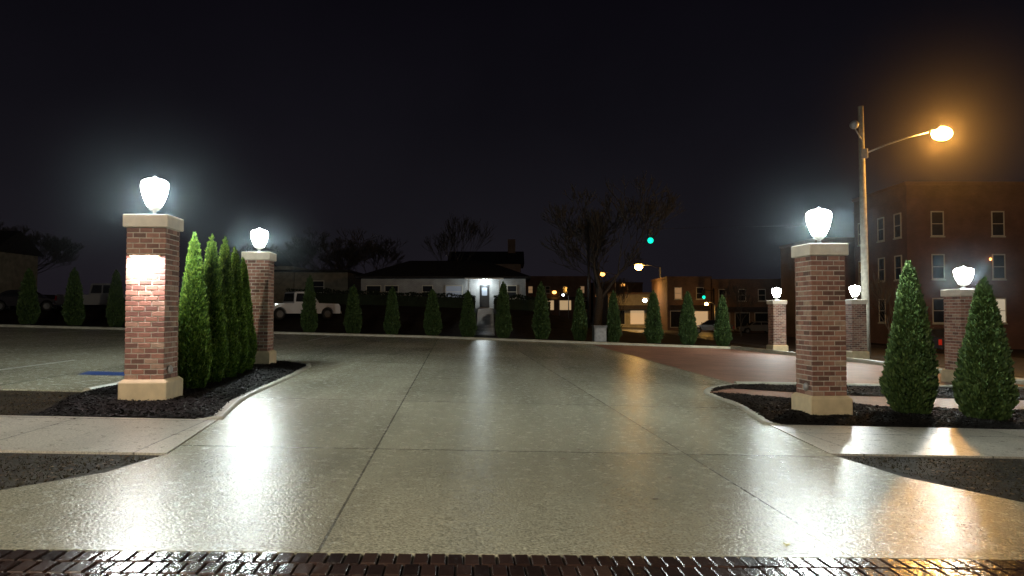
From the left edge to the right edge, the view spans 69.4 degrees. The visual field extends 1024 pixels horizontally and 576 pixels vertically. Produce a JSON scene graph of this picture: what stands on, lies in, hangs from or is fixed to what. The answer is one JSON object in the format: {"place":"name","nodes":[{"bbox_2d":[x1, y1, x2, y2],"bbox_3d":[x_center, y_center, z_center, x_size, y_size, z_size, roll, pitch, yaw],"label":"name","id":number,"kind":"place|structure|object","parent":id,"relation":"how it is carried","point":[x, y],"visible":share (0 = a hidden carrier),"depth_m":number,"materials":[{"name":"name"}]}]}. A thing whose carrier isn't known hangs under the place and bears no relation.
{"place":"outdoors","nodes":[
{"label":"outdoors","id":0,"kind":"place"},
{"bbox_2d":[0,415,216,454],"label":"sidewalk","id":1,"kind":"structure","parent":0,"point":[88,435],"depth_m":8.35,"materials":[{"name":"concrete"}]},
{"bbox_2d":[0,327,1023,560],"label":"driveway","id":2,"kind":"structure","parent":0,"point":[446,469],"depth_m":6.93,"materials":[{"name":"concrete"}]},
{"bbox_2d":[81,371,124,375],"bbox_3d":[-8.350,1.767,15.300,1.151,0.038,0.742,0,-2,-4],"label":"blue parking marking","id":3,"kind":"object","parent":2,"relation":"on","point":[102,373],"visible":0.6,"depth_m":15.26,"materials":[{"name":"paint"}]},
{"bbox_2d":[83,361,310,390],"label":"bed kerb","id":4,"kind":"structure","parent":2,"relation":"on","point":[115,383],"depth_m":12.92,"materials":[{"name":"concrete"}]},
{"bbox_2d":[196,366,310,419],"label":"bed kerb","id":5,"kind":"structure","parent":2,"relation":"on","point":[228,408],"depth_m":11.89,"materials":[{"name":"concrete"}]},
{"bbox_2d":[704,383,784,424],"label":"bed kerb","id":6,"kind":"structure","parent":2,"relation":"on","point":[753,414],"depth_m":12.92,"materials":[{"name":"concrete"}]},
{"bbox_2d":[734,381,1023,388],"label":"bed kerb","id":7,"kind":"structure","parent":2,"relation":"on","point":[791,383],"depth_m":17.59,"materials":[{"name":"concrete"}]},
{"bbox_2d":[0,550,1023,575],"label":"brick street","id":8,"kind":"structure","parent":0,"point":[81,563],"depth_m":4.47,"materials":[{"name":"brick"}]},
{"bbox_2d":[0,295,1023,501],"bbox_3d":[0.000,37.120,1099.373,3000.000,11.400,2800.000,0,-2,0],"label":"ground","id":9,"kind":"structure","parent":0,"point":[411,318],"depth_m":12.08,"materials":[{"name":"soil"}]},
{"bbox_2d":[0,231,44,292],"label":"cream house","id":10,"kind":"structure","parent":9,"relation":"on","point":[20,253],"depth_m":62.94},
{"bbox_2d":[15,268,40,324],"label":"arborvitae tree","id":11,"kind":"object","parent":9,"relation":"on","point":[28,309],"visible":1,"depth_m":40.76,"materials":[{"name":"green plant"}]},
{"bbox_2d":[0,290,62,310],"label":"parked car","id":12,"kind":"object","parent":9,"relation":"on","point":[10,298],"visible":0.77,"depth_m":50.65,"materials":[{"name":"paint"}]},
{"bbox_2d":[0,391,80,414],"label":"grass verge","id":13,"kind":"object","parent":9,"relation":"on","point":[31,402],"depth_m":11.00,"materials":[{"name":"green plant"}]},
{"bbox_2d":[0,221,84,273],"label":"bare tree","id":14,"kind":"object","parent":9,"relation":"on","point":[54,253],"visible":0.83,"depth_m":72.58,"materials":[{"name":"brown plant"}]},
{"bbox_2d":[61,267,85,325],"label":"arborvitae tree","id":15,"kind":"object","parent":9,"relation":"on","point":[73,312],"visible":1,"depth_m":40.97,"materials":[{"name":"green plant"}]},
{"bbox_2d":[0,453,157,489],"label":"grass verge","id":16,"kind":"object","parent":9,"relation":"on","point":[69,463],"depth_m":6.82,"materials":[{"name":"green plant"}]},
{"bbox_2d":[53,283,125,307],"bbox_3d":[-29.010,0.661,52.504,5.760,1.920,2.340,1,-2,-15],"label":"parked pickup","id":17,"kind":"object","parent":9,"relation":"on","point":[98,294],"visible":0.2,"depth_m":51.56,"materials":[{"name":"silver metal"}]},
{"bbox_2d":[105,269,125,326],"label":"arborvitae tree","id":18,"kind":"object","parent":9,"relation":"on","point":[115,311],"visible":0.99,"depth_m":41.17,"materials":[{"name":"green plant"}]},
{"bbox_2d":[23,360,305,418],"bbox_3d":[-5.964,1.802,14.625,2.862,0.186,10.280,0,-2,-8],"label":"mulch bed","id":19,"kind":"object","parent":9,"relation":"on","point":[210,399],"visible":0.57,"depth_m":10.97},
{"bbox_2d":[118,176,183,400],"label":"brick pillar","id":20,"kind":"structure","parent":19,"relation":"on","point":[152,305],"depth_m":11.18,"materials":[{"name":"brick"}]},
{"bbox_2d":[177,232,213,388],"bbox_3d":[-5.599,0.448,12.980,0.720,2.908,0.739,0,-2,0],"label":"arborvitae tree","id":21,"kind":"object","parent":19,"relation":"on","point":[195,357],"visible":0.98,"depth_m":12.83,"materials":[{"name":"green plant"}]},
{"bbox_2d":[203,234,228,382],"bbox_3d":[-5.675,0.446,13.965,0.662,2.972,0.660,-2,-2,40],"label":"arborvitae tree","id":22,"kind":"object","parent":19,"relation":"on","point":[216,306],"visible":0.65,"depth_m":13.84,"materials":[{"name":"green plant"}]},
{"bbox_2d":[218,236,241,377],"bbox_3d":[-5.789,0.451,14.896,0.702,3.025,0.684,0,-2,-7],"label":"arborvitae tree","id":23,"kind":"object","parent":19,"relation":"on","point":[229,309],"visible":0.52,"depth_m":14.81,"materials":[{"name":"green plant"}]},
{"bbox_2d":[231,247,249,372],"bbox_3d":[-5.967,0.541,15.826,0.660,2.883,0.662,0,-2,-14],"label":"arborvitae tree","id":24,"kind":"object","parent":19,"relation":"on","point":[241,316],"visible":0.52,"depth_m":15.77,"materials":[{"name":"green plant"}]},
{"bbox_2d":[240,257,257,369],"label":"arborvitae tree","id":25,"kind":"object","parent":19,"relation":"on","point":[253,345],"visible":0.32,"depth_m":16.67,"materials":[{"name":"green plant"}]},
{"bbox_2d":[241,228,276,363],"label":"brick pillar","id":26,"kind":"structure","parent":19,"relation":"on","point":[260,266],"depth_m":18.47,"materials":[{"name":"brick"}]},
{"bbox_2d":[217,243,286,260],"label":"bare tree","id":27,"kind":"object","parent":9,"relation":"on","point":[240,251],"visible":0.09,"depth_m":88.17,"materials":[{"name":"brown plant"}]},
{"bbox_2d":[240,248,362,301],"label":"gabled house","id":28,"kind":"structure","parent":9,"relation":"on","point":[288,274],"depth_m":76.55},
{"bbox_2d":[313,280,323,292],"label":"window","id":29,"kind":"structure","parent":28,"relation":"in","point":[318,284],"depth_m":76.52,"materials":[{"name":"black glass"}]},
{"bbox_2d":[273,292,341,319],"bbox_3d":[-14.907,1.232,51.481,5.760,1.920,2.340,2,-3,-42],"label":"parked pickup","id":30,"kind":"object","parent":9,"relation":"on","point":[292,302],"visible":0.61,"depth_m":50.70,"materials":[{"name":"white paint"}]},
{"bbox_2d":[300,275,317,331],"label":"arborvitae tree","id":31,"kind":"object","parent":9,"relation":"on","point":[309,318],"visible":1,"depth_m":42.37,"materials":[{"name":"green plant"}]},
{"bbox_2d":[278,227,380,269],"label":"bare tree","id":32,"kind":"object","parent":9,"relation":"on","point":[295,254],"visible":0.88,"depth_m":86.07,"materials":[{"name":"brown plant"}]},
{"bbox_2d":[343,285,362,333],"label":"arborvitae tree","id":33,"kind":"object","parent":9,"relation":"on","point":[353,318],"visible":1,"depth_m":42.62,"materials":[{"name":"green plant"}]},
{"bbox_2d":[316,235,407,271],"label":"bare tree","id":34,"kind":"object","parent":9,"relation":"on","point":[354,263],"visible":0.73,"depth_m":90.55,"materials":[{"name":"brown plant"}]},
{"bbox_2d":[0,324,730,348],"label":"lot kerb","id":35,"kind":"structure","parent":9,"relation":"on","point":[385,335],"depth_m":39.55,"materials":[{"name":"concrete"}]},
{"bbox_2d":[286,288,475,307],"bbox_3d":[-11.072,1.029,62.508,16.152,2.155,1.322,0,-2,0],"label":"hedge","id":36,"kind":"object","parent":9,"relation":"on","point":[367,298],"visible":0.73,"depth_m":62.10,"materials":[{"name":"green plant"}]},
{"bbox_2d":[383,286,400,334],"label":"arborvitae tree","id":37,"kind":"object","parent":9,"relation":"on","point":[391,324],"visible":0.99,"depth_m":42.85,"materials":[{"name":"green plant"}]},
{"bbox_2d":[423,289,442,335],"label":"arborvitae tree","id":38,"kind":"object","parent":9,"relation":"on","point":[432,323],"visible":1,"depth_m":43.00,"materials":[{"name":"green plant"}]},
{"bbox_2d":[355,261,530,308],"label":"ranch house","id":39,"kind":"structure","parent":9,"relation":"on","point":[481,281],"depth_m":70.06,"materials":[{"name":"paint"}]},
{"bbox_2d":[366,285,380,294],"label":"window","id":40,"kind":"structure","parent":39,"relation":"in","point":[368,287],"depth_m":70.02,"materials":[{"name":"black glass"}]},
{"bbox_2d":[384,285,398,293],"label":"window","id":41,"kind":"structure","parent":39,"relation":"in","point":[386,287],"depth_m":70.02,"materials":[{"name":"black glass"}]},
{"bbox_2d":[445,285,462,296],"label":"window","id":42,"kind":"structure","parent":39,"relation":"in","point":[457,289],"depth_m":70.02,"materials":[{"name":"grey"}]},
{"bbox_2d":[480,285,488,306],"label":"door","id":43,"kind":"structure","parent":39,"relation":"in","point":[484,289],"depth_m":69.97,"materials":[{"name":"metal"}]},
{"bbox_2d":[507,285,516,298],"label":"window","id":44,"kind":"structure","parent":39,"relation":"in","point":[511,289],"depth_m":70.02,"materials":[{"name":"black glass"}]},
{"bbox_2d":[422,210,493,260],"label":"bare tree","id":45,"kind":"object","parent":9,"relation":"on","point":[474,225],"visible":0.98,"depth_m":80.05,"materials":[{"name":"brown plant"}]},
{"bbox_2d":[459,290,477,336],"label":"arborvitae tree","id":46,"kind":"object","parent":9,"relation":"on","point":[468,327],"visible":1,"depth_m":43.03,"materials":[{"name":"green plant"}]},
{"bbox_2d":[475,308,495,335],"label":"concrete steps","id":47,"kind":"structure","parent":9,"relation":"on","point":[485,323],"depth_m":52.40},
{"bbox_2d":[448,239,523,272],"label":"dark house","id":48,"kind":"structure","parent":9,"relation":"on","point":[511,259],"depth_m":85.95,"materials":[{"name":"brick"}]},
{"bbox_2d":[494,282,512,337],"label":"arborvitae tree","id":49,"kind":"object","parent":9,"relation":"on","point":[503,325],"visible":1,"depth_m":43.04,"materials":[{"name":"green plant"}]},
{"bbox_2d":[493,294,550,313],"bbox_3d":[0.844,1.430,61.985,4.856,1.969,1.304,0,-2,0],"label":"hedge","id":50,"kind":"object","parent":9,"relation":"on","point":[524,303],"visible":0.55,"depth_m":61.59,"materials":[{"name":"green plant"}]},
{"bbox_2d":[531,281,550,339],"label":"arborvitae tree","id":51,"kind":"object","parent":9,"relation":"on","point":[541,325],"visible":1,"depth_m":42.94,"materials":[{"name":"green plant"}]},
{"bbox_2d":[526,276,590,318],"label":"shop building","id":52,"kind":"structure","parent":9,"relation":"on","point":[570,286],"depth_m":150.05,"materials":[{"name":"brick"}]},
{"bbox_2d":[560,300,570,309],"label":"shop window","id":53,"kind":"structure","parent":52,"relation":"in","point":[563,303],"depth_m":149.94,"materials":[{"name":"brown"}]},
{"bbox_2d":[571,287,587,340],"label":"arborvitae tree","id":54,"kind":"object","parent":9,"relation":"on","point":[579,328],"visible":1,"depth_m":42.75,"materials":[{"name":"green plant"}]},
{"bbox_2d":[591,325,606,341],"bbox_3d":[4.950,2.610,41.937,0.800,0.980,0.680,0,-2,-6],"label":"utility cabinet","id":55,"kind":"object","parent":9,"relation":"on","point":[599,333],"visible":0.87,"depth_m":41.63,"materials":[{"name":"metal"}]},
{"bbox_2d":[540,171,684,324],"bbox_3d":[8.001,-2.834,61.233,11.439,12.468,12.187,0,-2,0],"label":"bare tree","id":56,"kind":"object","parent":9,"relation":"on","point":[598,234],"visible":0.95,"depth_m":60.22,"materials":[{"name":"brown plant"}]},
{"bbox_2d":[607,290,622,341],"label":"arborvitae tree","id":57,"kind":"object","parent":9,"relation":"on","point":[614,331],"visible":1,"depth_m":42.55,"materials":[{"name":"green plant"}]},
{"bbox_2d":[590,282,642,322],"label":"shop building","id":58,"kind":"structure","parent":9,"relation":"on","point":[638,287],"depth_m":150.08,"materials":[{"name":"brick"}]},
{"bbox_2d":[601,272,635,318],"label":"bare tree","id":59,"kind":"object","parent":9,"relation":"on","point":[622,287],"visible":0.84,"depth_m":84.23,"materials":[{"name":"brown plant"}]},
{"bbox_2d":[602,292,651,327],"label":"shop building","id":60,"kind":"structure","parent":9,"relation":"on","point":[634,311],"depth_m":103.93,"materials":[{"name":"beige paint"}]},
{"bbox_2d":[630,310,644,324],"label":"shop window","id":61,"kind":"structure","parent":60,"relation":"in","point":[637,317],"depth_m":103.88,"materials":[{"name":"brown"}]},
{"bbox_2d":[634,263,660,277],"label":"street lamp","id":62,"kind":"object","parent":9,"relation":"on","point":[638,266],"visible":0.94,"depth_m":94.96,"materials":[{"name":"glass"}]},
{"bbox_2d":[643,290,663,343],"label":"arborvitae tree","id":63,"kind":"object","parent":9,"relation":"on","point":[653,332],"visible":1,"depth_m":42.22,"materials":[{"name":"green plant"}]},
{"bbox_2d":[651,276,711,331],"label":"shop building","id":64,"kind":"structure","parent":9,"relation":"on","point":[670,291],"depth_m":90.02,"materials":[{"name":"brick"}]},
{"bbox_2d":[670,311,680,327],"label":"shop window","id":65,"kind":"structure","parent":64,"relation":"in","point":[674,315],"depth_m":89.90,"materials":[{"name":"black glass"}]},
{"bbox_2d":[674,287,682,299],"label":"window","id":66,"kind":"structure","parent":64,"relation":"in","point":[677,290],"depth_m":89.99,"materials":[{"name":"brown"}]},
{"bbox_2d":[696,287,703,299],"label":"window","id":67,"kind":"structure","parent":64,"relation":"in","point":[698,289],"depth_m":89.99,"materials":[{"name":"black glass"}]},
{"bbox_2d":[694,311,707,327],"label":"shop window","id":68,"kind":"structure","parent":64,"relation":"in","point":[701,316],"depth_m":89.93,"materials":[{"name":"brown"}]},
{"bbox_2d":[678,291,698,344],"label":"arborvitae tree","id":69,"kind":"object","parent":9,"relation":"on","point":[688,332],"visible":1,"depth_m":41.70,"materials":[{"name":"green plant"}]},
{"bbox_2d":[587,225,807,327],"bbox_3d":[14.310,-0.200,54.947,17.418,9.009,0.460,0,-2,0],"label":"traffic signal","id":70,"kind":"object","parent":9,"relation":"on","point":[650,235],"visible":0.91,"depth_m":55.03,"materials":[{"name":"metal"}]},
{"bbox_2d":[702,288,714,331],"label":"traffic signal","id":71,"kind":"object","parent":9,"relation":"on","point":[703,293],"visible":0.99,"depth_m":87.90,"materials":[{"name":"metal"}]},
{"bbox_2d":[713,295,732,345],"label":"arborvitae tree","id":72,"kind":"object","parent":9,"relation":"on","point":[722,333],"visible":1,"depth_m":41.42,"materials":[{"name":"green plant"}]},
{"bbox_2d":[719,280,760,335],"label":"bare tree","id":73,"kind":"object","parent":9,"relation":"on","point":[738,294],"visible":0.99,"depth_m":70.87,"materials":[{"name":"brown plant"}]},
{"bbox_2d":[711,279,780,332],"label":"shop building","id":74,"kind":"structure","parent":9,"relation":"on","point":[762,289],"depth_m":89.99,"materials":[{"name":"brick"}]},
{"bbox_2d":[735,312,749,328],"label":"shop window","id":75,"kind":"structure","parent":74,"relation":"in","point":[746,320],"depth_m":89.90,"materials":[{"name":"black glass"}]},
{"bbox_2d":[754,312,767,321],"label":"shop window","id":76,"kind":"structure","parent":74,"relation":"in","point":[759,316],"depth_m":89.93,"materials":[{"name":"black glass"}]},
{"bbox_2d":[758,289,765,301],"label":"window","id":77,"kind":"structure","parent":74,"relation":"in","point":[761,292],"depth_m":89.99,"materials":[{"name":"black glass"}]},
{"bbox_2d":[735,321,767,332],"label":"parked car","id":78,"kind":"object","parent":9,"relation":"on","point":[756,326],"visible":0.63,"depth_m":86.58,"materials":[{"name":"silver metal"}]},
{"bbox_2d":[766,287,787,350],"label":"brick pillar","id":79,"kind":"structure","parent":9,"relation":"on","point":[776,324],"depth_m":36.26,"materials":[{"name":"brick"}]},
{"bbox_2d":[596,345,1023,385],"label":"paver area","id":80,"kind":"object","parent":9,"relation":"on","point":[730,365],"visible":0.6,"depth_m":25.68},
{"bbox_2d":[779,238,854,336],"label":"brick annex","id":81,"kind":"object","parent":9,"relation":"on","point":[788,286],"visible":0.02,"depth_m":74.35,"materials":[{"name":"brick"}]},
{"bbox_2d":[845,285,869,359],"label":"brick pillar","id":82,"kind":"structure","parent":9,"relation":"on","point":[855,330],"depth_m":31.45,"materials":[{"name":"brick"}]},
{"bbox_2d":[710,383,1023,428],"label":"mulch bed","id":83,"kind":"object","parent":9,"relation":"on","point":[777,410],"visible":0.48,"depth_m":12.08,"materials":[{"name":"soil"}]},
{"bbox_2d":[791,207,852,414],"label":"brick pillar","id":84,"kind":"structure","parent":83,"relation":"on","point":[821,364],"depth_m":12.02,"materials":[{"name":"brick"}]},
{"bbox_2d":[879,260,939,413],"bbox_3d":[6.863,0.896,12.695,0.952,2.788,0.958,0,-2,0],"label":"arborvitae tree","id":85,"kind":"object","parent":83,"relation":"on","point":[908,381],"visible":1,"depth_m":12.53,"materials":[{"name":"green plant"}]},
{"bbox_2d":[951,275,1019,420],"bbox_3d":[7.823,1.041,12.224,0.959,2.531,0.987,0,-2,0],"label":"arborvitae tree","id":86,"kind":"object","parent":83,"relation":"on","point":[984,385],"visible":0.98,"depth_m":12.01,"materials":[{"name":"green plant"}]},
{"bbox_2d":[853,271,898,342],"bbox_3d":[23.270,1.392,46.306,3.702,5.098,3.720,0,-2,-3],"label":"bare tree","id":87,"kind":"object","parent":9,"relation":"on","point":[881,296],"visible":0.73,"depth_m":45.95,"materials":[{"name":"brown plant"}]},
{"bbox_2d":[731,346,1023,384],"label":"street kerb","id":88,"kind":"structure","parent":9,"relation":"on","point":[880,363],"depth_m":29.54,"materials":[{"name":"concrete"}]},
{"bbox_2d":[849,106,951,356],"bbox_3d":[18.158,-2.529,34.462,4.709,12.102,0.743,0,-2,2],"label":"street lamp","id":89,"kind":"object","parent":9,"relation":"on","point":[941,133],"visible":0.98,"depth_m":34.57,"materials":[{"name":"grey metal"}]},
{"bbox_2d":[844,457,1023,501],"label":"grass verge","id":90,"kind":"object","parent":9,"relation":"on","point":[959,468],"depth_m":7.91,"materials":[{"name":"green plant"}]},
{"bbox_2d":[852,182,1023,348],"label":"apartment building","id":91,"kind":"structure","parent":9,"relation":"on","point":[936,233],"depth_m":56.19,"materials":[{"name":"brick"}]},
{"bbox_2d":[876,217,884,242],"bbox_3d":[29.950,-4.716,60.089,0.140,2.001,1.140,0,-2,0],"label":"window","id":92,"kind":"structure","parent":91,"relation":"in","point":[880,221],"depth_m":60.18,"materials":[{"name":"black glass"}]},
{"bbox_2d":[878,257,884,282],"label":"window","id":93,"kind":"structure","parent":91,"relation":"in","point":[881,261],"depth_m":60.02,"materials":[{"name":"black glass"}]},
{"bbox_2d":[878,299,885,323],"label":"window","id":94,"kind":"structure","parent":91,"relation":"in","point":[882,314],"depth_m":59.86,"materials":[{"name":"black glass"}]},
{"bbox_2d":[893,213,901,239],"bbox_3d":[29.950,-4.802,57.491,0.140,2.001,1.140,0,-2,0],"label":"window","id":95,"kind":"structure","parent":91,"relation":"in","point":[897,217],"depth_m":57.52,"materials":[{"name":"black glass"}]},
{"bbox_2d":[894,255,901,280],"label":"window","id":96,"kind":"structure","parent":91,"relation":"in","point":[897,259],"depth_m":57.47,"materials":[{"name":"black glass"}]},
{"bbox_2d":[930,211,944,236],"bbox_3d":[32.300,-4.847,56.142,1.080,2.001,0.140,0,-2,0],"label":"window","id":97,"kind":"structure","parent":91,"relation":"in","point":[937,217],"depth_m":56.16,"materials":[{"name":"black glass"}]},
{"bbox_2d":[932,298,943,323],"bbox_3d":[32.300,1.750,55.923,1.080,2.001,0.140,0,-2,0],"label":"window","id":98,"kind":"structure","parent":91,"relation":"in","point":[937,303],"depth_m":55.95,"materials":[{"name":"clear glass"}]},
{"bbox_2d":[931,254,945,279],"bbox_3d":[32.300,-1.579,56.033,1.080,2.001,0.140,0,-2,0],"label":"window","id":99,"kind":"structure","parent":91,"relation":"in","point":[937,260],"depth_m":56.05,"materials":[{"name":"clear glass"}]},
{"bbox_2d":[991,211,1005,236],"bbox_3d":[36.900,-4.847,56.142,1.080,2.001,0.140,0,-2,0],"label":"window","id":100,"kind":"structure","parent":91,"relation":"in","point":[997,217],"depth_m":56.16,"materials":[{"name":"clear glass"}]},
{"bbox_2d":[992,254,1006,279],"bbox_3d":[36.900,-1.579,56.033,1.080,2.001,0.140,0,-2,0],"label":"window","id":101,"kind":"structure","parent":91,"relation":"in","point":[998,260],"depth_m":56.05,"materials":[{"name":"clear glass"}]},
{"bbox_2d":[996,298,1007,323],"bbox_3d":[36.900,1.750,55.923,1.080,2.001,0.140,0,-2,0],"label":"window","id":102,"kind":"structure","parent":91,"relation":"in","point":[1001,302],"depth_m":55.95,"materials":[{"name":"beige"}]},
{"bbox_2d":[940,266,974,382],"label":"brick pillar","id":103,"kind":"structure","parent":9,"relation":"on","point":[957,306],"depth_m":20.08,"materials":[{"name":"brick"}]},
{"bbox_2d":[0,0,1023,298],"label":"sky","id":104,"kind":"structure","parent":0,"point":[282,118],"materials":[{"name":"black"}]},
{"bbox_2d":[622,329,795,337],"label":"cross street","id":105,"kind":"structure","parent":0,"point":[711,333],"depth_m":77.65,"materials":[{"name":"asphalt"}]},
{"bbox_2d":[696,320,734,332],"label":"parked car","id":106,"kind":"object","parent":105,"relation":"on","point":[707,325],"visible":0.36,"depth_m":79.17,"materials":[{"name":"paint"}]},
{"bbox_2d":[672,334,1023,377],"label":"side street pavement","id":107,"kind":"structure","parent":0,"point":[756,344],"depth_m":47.24,"materials":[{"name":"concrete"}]},
{"bbox_2d":[697,334,1023,376],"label":"side street","id":108,"kind":"structure","parent":0,"point":[878,351],"depth_m":45.05,"materials":[{"name":"asphalt"}]},
{"bbox_2d":[930,328,944,350],"bbox_3d":[25.001,3.104,44.411,2.160,1.440,4.860,0,-2,-5],"label":"parked car","id":109,"kind":"object","parent":108,"relation":"on","point":[937,334],"visible":0.15,"depth_m":42.59,"materials":[{"name":"paint"}]},
{"bbox_2d":[710,389,1023,409],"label":"brick path","id":110,"kind":"structure","parent":0,"point":[938,402],"depth_m":14.88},
{"bbox_2d":[769,424,1023,458],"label":"sidewalk","id":111,"kind":"structure","parent":0,"point":[915,442],"depth_m":9.76,"materials":[{"name":"concrete"}]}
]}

